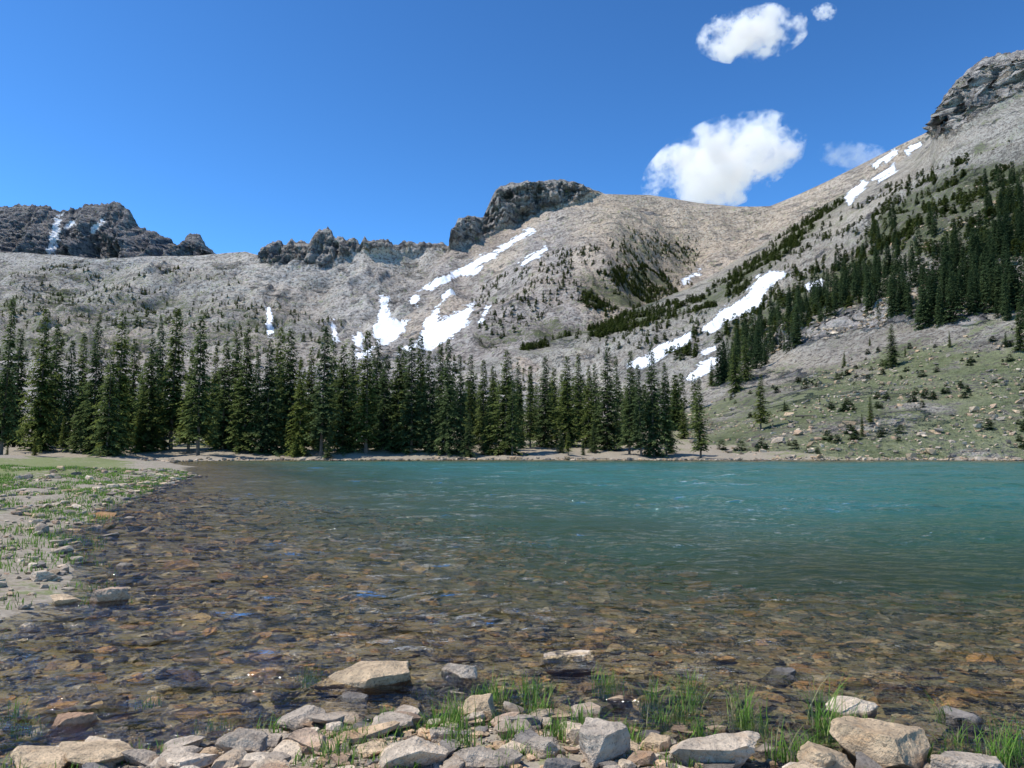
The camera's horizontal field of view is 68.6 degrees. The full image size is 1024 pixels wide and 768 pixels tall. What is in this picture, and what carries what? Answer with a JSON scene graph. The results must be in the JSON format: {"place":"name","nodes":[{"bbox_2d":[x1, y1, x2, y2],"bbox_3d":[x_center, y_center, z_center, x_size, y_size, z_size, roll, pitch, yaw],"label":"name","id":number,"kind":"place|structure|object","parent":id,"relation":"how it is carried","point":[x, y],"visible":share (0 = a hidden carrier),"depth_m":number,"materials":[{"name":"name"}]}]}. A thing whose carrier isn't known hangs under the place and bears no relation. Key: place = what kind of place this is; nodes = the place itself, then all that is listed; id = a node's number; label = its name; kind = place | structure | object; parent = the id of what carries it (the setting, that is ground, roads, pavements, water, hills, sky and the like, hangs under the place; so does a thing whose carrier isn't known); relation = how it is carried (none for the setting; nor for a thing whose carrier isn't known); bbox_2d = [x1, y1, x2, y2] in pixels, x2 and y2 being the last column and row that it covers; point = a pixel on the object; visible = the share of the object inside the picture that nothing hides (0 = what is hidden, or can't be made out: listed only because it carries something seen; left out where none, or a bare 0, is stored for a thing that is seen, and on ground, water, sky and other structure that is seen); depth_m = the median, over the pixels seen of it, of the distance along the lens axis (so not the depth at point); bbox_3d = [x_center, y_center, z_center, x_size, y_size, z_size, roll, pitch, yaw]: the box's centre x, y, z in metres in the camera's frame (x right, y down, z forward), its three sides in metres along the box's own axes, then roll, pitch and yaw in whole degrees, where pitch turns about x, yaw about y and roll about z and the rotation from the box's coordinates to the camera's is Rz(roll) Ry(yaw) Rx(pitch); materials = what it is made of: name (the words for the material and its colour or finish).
{"place":"outdoors","nodes":[
{"label":"outdoors","id":0,"kind":"place"},
{"bbox_2d":[0,463,194,651],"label":"bank grass","id":1,"kind":"structure","parent":0,"point":[61,488],"depth_m":22.23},
{"bbox_2d":[0,201,215,258],"bbox_3d":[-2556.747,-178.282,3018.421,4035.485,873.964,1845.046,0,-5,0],"label":"mountain ridge","id":2,"kind":"structure","parent":0,"point":[112,229],"depth_m":2527.84,"materials":[{"name":"stone"}]},
{"bbox_2d":[0,227,539,412],"bbox_3d":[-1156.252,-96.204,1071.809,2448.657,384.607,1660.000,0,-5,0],"label":"cirque headwall","id":3,"kind":"object","parent":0,"point":[355,287],"visible":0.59,"depth_m":995.93,"materials":[{"name":"stone"}]},
{"bbox_2d":[0,263,538,412],"bbox_3d":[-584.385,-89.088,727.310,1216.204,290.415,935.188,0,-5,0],"label":"cirque scrub","id":4,"kind":"object","parent":3,"relation":"on","point":[33,353],"visible":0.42,"depth_m":818.27,"materials":[{"name":"green wood"}]},
{"bbox_2d":[8,370,703,432],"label":"forest backdrop","id":5,"kind":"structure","parent":0,"point":[676,399],"depth_m":171.57,"materials":[{"name":"plant"}]},
{"bbox_2d":[0,460,1023,767],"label":"lake water","id":6,"kind":"structure","parent":0,"point":[914,504],"depth_m":17.39,"materials":[{"name":"liquid"}]},
{"bbox_2d":[0,413,1023,767],"bbox_3d":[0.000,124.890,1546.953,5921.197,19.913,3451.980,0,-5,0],"label":"ground","id":7,"kind":"structure","parent":0,"point":[28,459],"depth_m":14.50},
{"bbox_2d":[0,299,20,454],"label":"spruce tree","id":8,"kind":"object","parent":7,"relation":"on","point":[5,387],"visible":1,"depth_m":98.30,"materials":[{"name":"green plant"}]},
{"bbox_2d":[0,328,33,446],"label":"spruce tree","id":9,"kind":"object","parent":7,"relation":"on","point":[22,381],"visible":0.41,"depth_m":118.35,"materials":[{"name":"green plant"}]},
{"bbox_2d":[7,308,68,452],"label":"spruce tree","id":10,"kind":"object","parent":7,"relation":"on","point":[40,436],"visible":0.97,"depth_m":111.67,"materials":[{"name":"green plant"}]},
{"bbox_2d":[10,745,68,767],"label":"boulder","id":11,"kind":"object","parent":7,"relation":"on","point":[32,756],"visible":0.73,"depth_m":4.07,"materials":[{"name":"stone"}]},
{"bbox_2d":[46,324,79,441],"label":"spruce tree","id":12,"kind":"object","parent":7,"relation":"on","point":[58,384],"visible":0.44,"depth_m":124.69,"materials":[{"name":"green plant"}]},
{"bbox_2d":[50,340,82,451],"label":"spruce tree","id":13,"kind":"object","parent":7,"relation":"on","point":[69,407],"visible":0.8,"depth_m":112.03,"materials":[{"name":"green plant"}]},
{"bbox_2d":[46,712,98,744],"bbox_3d":[-2.797,2.201,4.792,0.288,0.215,0.185,2,-5,-19],"label":"boulder","id":14,"kind":"object","parent":7,"relation":"on","point":[80,719],"visible":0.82,"depth_m":4.72,"materials":[{"name":"stone"}]},
{"bbox_2d":[57,333,90,439],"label":"spruce tree","id":15,"kind":"object","parent":7,"relation":"on","point":[80,373],"visible":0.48,"depth_m":126.28,"materials":[{"name":"green plant"}]},
{"bbox_2d":[62,321,109,454],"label":"spruce tree","id":16,"kind":"object","parent":7,"relation":"on","point":[89,420],"visible":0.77,"depth_m":107.76,"materials":[{"name":"green plant"}]},
{"bbox_2d":[59,740,133,767],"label":"boulder","id":17,"kind":"object","parent":7,"relation":"on","point":[80,753],"visible":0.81,"depth_m":4.12,"materials":[{"name":"stone"}]},
{"bbox_2d":[0,466,207,660],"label":"bank stones","id":18,"kind":"object","parent":7,"relation":"on","point":[41,525],"visible":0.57,"depth_m":15.46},
{"bbox_2d":[89,587,130,608],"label":"boulder","id":19,"kind":"object","parent":7,"relation":"on","point":[109,595],"visible":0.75,"depth_m":8.47,"materials":[{"name":"stone"}]},
{"bbox_2d":[86,351,139,456],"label":"spruce tree","id":20,"kind":"object","parent":7,"relation":"on","point":[109,444],"visible":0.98,"depth_m":99.83,"materials":[{"name":"green plant"}]},
{"bbox_2d":[85,311,143,455],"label":"spruce tree","id":21,"kind":"object","parent":7,"relation":"on","point":[121,364],"visible":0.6,"depth_m":105.65,"materials":[{"name":"green plant"}]},
{"bbox_2d":[121,339,146,442],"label":"spruce tree","id":22,"kind":"object","parent":7,"relation":"on","point":[133,385],"visible":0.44,"depth_m":120.48,"materials":[{"name":"green plant"}]},
{"bbox_2d":[128,337,173,452],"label":"spruce tree","id":23,"kind":"object","parent":7,"relation":"on","point":[150,419],"visible":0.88,"depth_m":111.72,"materials":[{"name":"green plant"}]},
{"bbox_2d":[143,323,176,445],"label":"spruce tree","id":24,"kind":"object","parent":7,"relation":"on","point":[161,354],"visible":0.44,"depth_m":124.37,"materials":[{"name":"green plant"}]},
{"bbox_2d":[151,307,197,449],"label":"spruce tree","id":25,"kind":"object","parent":7,"relation":"on","point":[174,399],"visible":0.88,"depth_m":113.94,"materials":[{"name":"green plant"}]},
{"bbox_2d":[167,348,202,452],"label":"spruce tree","id":26,"kind":"object","parent":7,"relation":"on","point":[183,439],"visible":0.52,"depth_m":109.55,"materials":[{"name":"green plant"}]},
{"bbox_2d":[149,752,221,767],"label":"boulder","id":27,"kind":"object","parent":7,"relation":"on","point":[179,760],"visible":0.79,"depth_m":4.03,"materials":[{"name":"stone"}]},
{"bbox_2d":[176,313,227,455],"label":"spruce tree","id":28,"kind":"object","parent":7,"relation":"on","point":[201,413],"visible":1,"depth_m":103.11,"materials":[{"name":"green plant"}]},
{"bbox_2d":[201,341,239,450],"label":"spruce tree","id":29,"kind":"object","parent":7,"relation":"on","point":[224,424],"visible":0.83,"depth_m":111.85,"materials":[{"name":"green plant"}]},
{"bbox_2d":[210,332,253,444],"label":"spruce tree","id":30,"kind":"object","parent":7,"relation":"on","point":[234,362],"visible":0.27,"depth_m":124.78,"materials":[{"name":"green plant"}]},
{"bbox_2d":[215,727,267,752],"bbox_3d":[-1.524,2.063,4.279,0.313,0.160,0.197,1,-5,-15],"label":"boulder","id":31,"kind":"object","parent":7,"relation":"on","point":[249,740],"visible":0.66,"depth_m":4.23,"materials":[{"name":"stone"}]},
{"bbox_2d":[222,328,271,454],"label":"spruce tree","id":32,"kind":"object","parent":7,"relation":"on","point":[242,428],"visible":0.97,"depth_m":109.67,"materials":[{"name":"green plant"}]},
{"bbox_2d":[245,339,290,456],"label":"spruce tree","id":33,"kind":"object","parent":7,"relation":"on","point":[267,422],"visible":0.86,"depth_m":110.00,"materials":[{"name":"green plant"}]},
{"bbox_2d":[251,327,292,444],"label":"spruce tree","id":34,"kind":"object","parent":7,"relation":"on","point":[280,354],"visible":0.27,"depth_m":124.55,"materials":[{"name":"green plant"}]},
{"bbox_2d":[259,329,312,455],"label":"spruce tree","id":35,"kind":"object","parent":7,"relation":"on","point":[290,386],"visible":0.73,"depth_m":111.99,"materials":[{"name":"green plant"}]},
{"bbox_2d":[279,360,314,457],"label":"spruce tree","id":36,"kind":"object","parent":7,"relation":"on","point":[298,448],"visible":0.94,"depth_m":107.54,"materials":[{"name":"green plant"}]},
{"bbox_2d":[276,705,324,730],"bbox_3d":[-1.338,2.149,4.774,0.215,0.159,0.327,-4,-6,41],"label":"boulder","id":37,"kind":"object","parent":7,"relation":"on","point":[298,719],"visible":0.65,"depth_m":4.73,"materials":[{"name":"stone"}]},
{"bbox_2d":[288,727,325,751],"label":"boulder","id":38,"kind":"object","parent":7,"relation":"on","point":[302,736],"visible":0.76,"depth_m":4.26,"materials":[{"name":"stone"}]},
{"bbox_2d":[296,347,326,445],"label":"spruce tree","id":39,"kind":"object","parent":7,"relation":"on","point":[309,380],"visible":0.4,"depth_m":122.20,"materials":[{"name":"green plant"}]},
{"bbox_2d":[303,326,353,455],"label":"spruce tree","id":40,"kind":"object","parent":7,"relation":"on","point":[325,411],"visible":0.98,"depth_m":106.06,"materials":[{"name":"green plant"}]},
{"bbox_2d":[323,344,381,456],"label":"spruce tree","id":41,"kind":"object","parent":7,"relation":"on","point":[344,399],"visible":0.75,"depth_m":109.81,"materials":[{"name":"green plant"}]},
{"bbox_2d":[340,344,369,447],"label":"spruce tree","id":42,"kind":"object","parent":7,"relation":"on","point":[352,374],"visible":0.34,"depth_m":121.68,"materials":[{"name":"green plant"}]},
{"bbox_2d":[310,661,412,699],"bbox_3d":[-1.135,2.243,5.679,0.817,0.307,0.564,-2,-5,22],"label":"boulder","id":43,"kind":"object","parent":7,"relation":"on","point":[361,676],"visible":0.81,"depth_m":5.48,"materials":[{"name":"stone"}]},
{"bbox_2d":[346,330,383,453],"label":"spruce tree","id":44,"kind":"object","parent":7,"relation":"on","point":[365,432],"visible":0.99,"depth_m":108.16,"materials":[{"name":"green plant"}]},
{"bbox_2d":[360,338,395,445],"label":"spruce tree","id":45,"kind":"object","parent":7,"relation":"on","point":[380,366],"visible":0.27,"depth_m":124.22,"materials":[{"name":"green plant"}]},
{"bbox_2d":[368,355,401,451],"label":"spruce tree","id":46,"kind":"object","parent":7,"relation":"on","point":[384,413],"visible":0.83,"depth_m":111.88,"materials":[{"name":"green plant"}]},
{"bbox_2d":[5,712,770,767],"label":"shore gravel","id":47,"kind":"structure","parent":7,"relation":"on","point":[431,766],"depth_m":4.25,"materials":[{"name":"stone"}]},
{"bbox_2d":[375,344,422,454],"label":"spruce tree","id":48,"kind":"object","parent":7,"relation":"on","point":[399,392],"visible":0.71,"depth_m":111.73,"materials":[{"name":"green plant"}]},
{"bbox_2d":[376,736,447,767],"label":"boulder","id":49,"kind":"object","parent":7,"relation":"on","point":[409,752],"visible":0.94,"depth_m":4.01,"materials":[{"name":"stone"}]},
{"bbox_2d":[393,338,432,453],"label":"spruce tree","id":50,"kind":"object","parent":7,"relation":"on","point":[410,415],"visible":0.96,"depth_m":109.81,"materials":[{"name":"green plant"}]},
{"bbox_2d":[410,333,434,442],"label":"spruce tree","id":51,"kind":"object","parent":7,"relation":"on","point":[422,374],"visible":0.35,"depth_m":126.74,"materials":[{"name":"green plant"}]},
{"bbox_2d":[409,349,452,454],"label":"spruce tree","id":52,"kind":"object","parent":7,"relation":"on","point":[430,437],"visible":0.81,"depth_m":109.82,"materials":[{"name":"green plant"}]},
{"bbox_2d":[423,341,448,437],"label":"spruce tree","id":53,"kind":"object","parent":7,"relation":"on","point":[440,367],"visible":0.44,"depth_m":126.20,"materials":[{"name":"green plant"}]},
{"bbox_2d":[430,339,466,455],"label":"spruce tree","id":54,"kind":"object","parent":7,"relation":"on","point":[449,442],"visible":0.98,"depth_m":107.79,"materials":[{"name":"green plant"}]},
{"bbox_2d":[440,663,477,694],"bbox_3d":[-0.410,2.266,5.766,0.302,0.245,0.276,0,-5,0],"label":"boulder","id":55,"kind":"object","parent":7,"relation":"on","point":[458,673],"visible":0.91,"depth_m":5.68,"materials":[{"name":"stone"}]},
{"bbox_2d":[451,354,473,452],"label":"spruce tree","id":56,"kind":"object","parent":7,"relation":"on","point":[461,432],"visible":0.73,"depth_m":109.71,"materials":[{"name":"green plant"}]},
{"bbox_2d":[459,354,482,443],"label":"spruce tree","id":57,"kind":"object","parent":7,"relation":"on","point":[473,383],"visible":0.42,"depth_m":124.40,"materials":[{"name":"green plant"}]},
{"bbox_2d":[453,746,502,767],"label":"boulder","id":58,"kind":"object","parent":7,"relation":"on","point":[476,757],"visible":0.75,"depth_m":4.01,"materials":[{"name":"stone"}]},
{"bbox_2d":[463,693,495,719],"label":"boulder","id":59,"kind":"object","parent":7,"relation":"on","point":[484,703],"visible":0.7,"depth_m":4.88,"materials":[{"name":"stone"}]},
{"bbox_2d":[472,360,495,446],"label":"spruce tree","id":60,"kind":"object","parent":7,"relation":"on","point":[482,411],"visible":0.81,"depth_m":114.12,"materials":[{"name":"green plant"}]},
{"bbox_2d":[483,350,532,455],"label":"spruce tree","id":61,"kind":"object","parent":7,"relation":"on","point":[500,431],"visible":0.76,"depth_m":107.82,"materials":[{"name":"green plant"}]},
{"bbox_2d":[501,381,521,454],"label":"spruce tree","id":62,"kind":"object","parent":7,"relation":"on","point":[512,442],"visible":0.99,"depth_m":105.93,"materials":[{"name":"green plant"}]},
{"bbox_2d":[0,694,1023,767],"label":"shore stones","id":63,"kind":"object","parent":7,"relation":"on","point":[282,754],"visible":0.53,"depth_m":4.32,"materials":[{"name":"stone"}]},
{"bbox_2d":[0,659,1023,767],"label":"shore grass","id":64,"kind":"structure","parent":7,"relation":"on","point":[453,716],"depth_m":4.66,"materials":[{"name":"plant"}]},
{"bbox_2d":[0,576,1023,766],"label":"lakebed stones","id":65,"kind":"object","parent":7,"relation":"on","point":[218,700],"visible":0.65,"depth_m":7.12,"materials":[{"name":"stone"}]},
{"bbox_2d":[2,679,1022,767],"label":"wading stones","id":66,"kind":"object","parent":7,"relation":"on","point":[625,702],"visible":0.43,"depth_m":5.06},
{"bbox_2d":[522,366,540,447],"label":"spruce tree","id":67,"kind":"object","parent":7,"relation":"on","point":[531,430],"visible":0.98,"depth_m":117.93,"materials":[{"name":"green plant"}]},
{"bbox_2d":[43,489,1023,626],"bbox_3d":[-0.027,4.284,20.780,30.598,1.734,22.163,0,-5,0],"label":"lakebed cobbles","id":68,"kind":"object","parent":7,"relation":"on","point":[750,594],"visible":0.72,"depth_m":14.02,"materials":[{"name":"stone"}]},
{"bbox_2d":[525,356,560,447],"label":"spruce tree","id":69,"kind":"object","parent":7,"relation":"on","point":[544,435],"visible":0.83,"depth_m":121.72,"materials":[{"name":"green plant"}]},
{"bbox_2d":[523,736,565,758],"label":"boulder","id":70,"kind":"object","parent":7,"relation":"on","point":[539,745],"visible":0.84,"depth_m":4.17,"materials":[{"name":"stone"}]},
{"bbox_2d":[543,356,584,447],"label":"spruce tree","id":71,"kind":"object","parent":7,"relation":"on","point":[567,425],"visible":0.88,"depth_m":119.71,"materials":[{"name":"green plant"}]},
{"bbox_2d":[538,650,595,675],"bbox_3d":[0.461,2.326,6.261,0.485,0.191,0.411,0,-5,0],"label":"boulder","id":72,"kind":"object","parent":7,"relation":"on","point":[557,671],"visible":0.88,"depth_m":6.13,"materials":[{"name":"stone"}]},
{"bbox_2d":[563,353,585,441],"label":"spruce tree","id":73,"kind":"object","parent":7,"relation":"on","point":[579,384],"visible":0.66,"depth_m":129.98,"materials":[{"name":"green plant"}]},
{"bbox_2d":[136,454,1023,462],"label":"bank stones","id":74,"kind":"object","parent":7,"relation":"on","point":[791,457],"visible":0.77,"depth_m":100.08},
{"bbox_2d":[576,365,600,447],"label":"spruce tree","id":75,"kind":"object","parent":7,"relation":"on","point":[589,417],"visible":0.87,"depth_m":117.77,"materials":[{"name":"green plant"}]},
{"bbox_2d":[579,717,629,767],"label":"boulder","id":76,"kind":"object","parent":7,"relation":"on","point":[600,740],"visible":0.93,"depth_m":4.12,"materials":[{"name":"stone"}]},
{"bbox_2d":[586,346,624,451],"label":"spruce tree","id":77,"kind":"object","parent":7,"relation":"on","point":[607,427],"visible":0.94,"depth_m":115.91,"materials":[{"name":"green plant"}]},
{"bbox_2d":[616,350,637,454],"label":"spruce tree","id":78,"kind":"object","parent":7,"relation":"on","point":[629,423],"visible":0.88,"depth_m":108.00,"materials":[{"name":"green plant"}]},
{"bbox_2d":[627,364,651,455],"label":"spruce tree","id":79,"kind":"object","parent":7,"relation":"on","point":[641,442],"visible":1,"depth_m":105.93,"materials":[{"name":"green plant"}]},
{"bbox_2d":[635,345,673,458],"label":"spruce tree","id":80,"kind":"object","parent":7,"relation":"on","point":[654,449],"visible":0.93,"depth_m":106.63,"materials":[{"name":"green plant"}]},
{"bbox_2d":[640,732,671,753],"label":"boulder","id":81,"kind":"object","parent":7,"relation":"on","point":[658,742],"visible":0.65,"depth_m":4.29,"materials":[{"name":"stone"}]},
{"bbox_2d":[658,362,682,455],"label":"spruce tree","id":82,"kind":"object","parent":7,"relation":"on","point":[668,425],"visible":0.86,"depth_m":107.70,"materials":[{"name":"green plant"}]},
{"bbox_2d":[690,376,712,457],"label":"spruce tree","id":83,"kind":"object","parent":7,"relation":"on","point":[701,441],"visible":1,"depth_m":103.79,"materials":[{"name":"green plant"}]},
{"bbox_2d":[669,731,759,767],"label":"boulder","id":84,"kind":"object","parent":7,"relation":"on","point":[738,748],"visible":0.95,"depth_m":4.07,"materials":[{"name":"stone"}]},
{"bbox_2d":[730,695,778,719],"bbox_3d":[1.705,2.254,5.251,0.319,0.121,0.262,2,-5,-26],"label":"boulder","id":85,"kind":"object","parent":7,"relation":"on","point":[756,706],"visible":0.61,"depth_m":5.18,"materials":[{"name":"stone"}]},
{"bbox_2d":[760,667,800,688],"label":"boulder","id":86,"kind":"object","parent":7,"relation":"on","point":[789,670],"visible":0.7,"depth_m":5.81,"materials":[{"name":"stone"}]},
{"bbox_2d":[797,741,852,767],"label":"boulder","id":87,"kind":"object","parent":7,"relation":"on","point":[817,755],"visible":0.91,"depth_m":4.00,"materials":[{"name":"stone"}]},
{"bbox_2d":[825,696,877,718],"bbox_3d":[2.260,2.226,5.001,0.333,0.247,0.239,3,-6,-33],"label":"boulder","id":88,"kind":"object","parent":7,"relation":"on","point":[869,708],"visible":0.66,"depth_m":4.96,"materials":[{"name":"stone"}]},
{"bbox_2d":[829,716,930,767],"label":"boulder","id":89,"kind":"object","parent":7,"relation":"on","point":[881,743],"visible":0.94,"depth_m":4.21,"materials":[{"name":"stone"}]},
{"bbox_2d":[873,684,906,703],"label":"boulder","id":90,"kind":"object","parent":7,"relation":"on","point":[888,693],"visible":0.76,"depth_m":5.49,"materials":[{"name":"stone"}]},
{"bbox_2d":[930,751,1004,767],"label":"boulder","id":91,"kind":"object","parent":7,"relation":"on","point":[952,759],"visible":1,"depth_m":4.02,"materials":[{"name":"stone"}]},
{"bbox_2d":[0,0,1023,254],"label":"sky","id":92,"kind":"structure","parent":0,"point":[239,125],"materials":[{"name":"blue"}]},
{"bbox_2d":[376,133,929,374],"bbox_3d":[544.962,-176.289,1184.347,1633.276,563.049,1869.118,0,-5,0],"label":"mountain peak","id":93,"kind":"structure","parent":0,"point":[527,223],"depth_m":1105.51,"materials":[{"name":"stone"}]},
{"bbox_2d":[460,50,1023,459],"bbox_3d":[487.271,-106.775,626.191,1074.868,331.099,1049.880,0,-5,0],"label":"mountain slope","id":94,"kind":"structure","parent":0,"point":[980,107],"depth_m":257.31,"materials":[{"name":"stone"}]},
{"bbox_2d":[723,342,747,393],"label":"spruce tree","id":95,"kind":"object","parent":94,"relation":"on","point":[736,384],"visible":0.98,"depth_m":201.89,"materials":[{"name":"green plant"}]},
{"bbox_2d":[471,140,1023,360],"bbox_3d":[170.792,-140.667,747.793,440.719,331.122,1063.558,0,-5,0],"label":"slope scrub","id":96,"kind":"object","parent":94,"relation":"on","point":[790,241],"visible":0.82,"depth_m":530.31,"materials":[{"name":"plant"}]},
{"bbox_2d":[750,374,772,429],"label":"spruce tree","id":97,"kind":"object","parent":94,"relation":"on","point":[761,420],"visible":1,"depth_m":135.76,"materials":[{"name":"green plant"}]},
{"bbox_2d":[674,332,1023,459],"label":"slope talus","id":98,"kind":"structure","parent":94,"relation":"on","point":[798,431],"depth_m":128.27,"materials":[{"name":"stone"}]},
{"bbox_2d":[646,322,1023,453],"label":"slope shrubs","id":99,"kind":"object","parent":98,"relation":"on","point":[899,429],"visible":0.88,"depth_m":137.59,"materials":[{"name":"plant"}]},
{"bbox_2d":[711,161,1023,385],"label":"slope forest","id":100,"kind":"object","parent":94,"relation":"on","point":[995,283],"visible":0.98,"depth_m":235.79,"materials":[{"name":"plant"}]},
{"bbox_2d":[761,155,1023,352],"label":"talus","id":101,"kind":"structure","parent":94,"relation":"on","point":[879,323],"depth_m":240.74,"materials":[{"name":"stone"}]},
{"bbox_2d":[880,324,904,367],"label":"spruce tree","id":102,"kind":"object","parent":94,"relation":"on","point":[893,354],"visible":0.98,"depth_m":176.06,"materials":[{"name":"green plant"}]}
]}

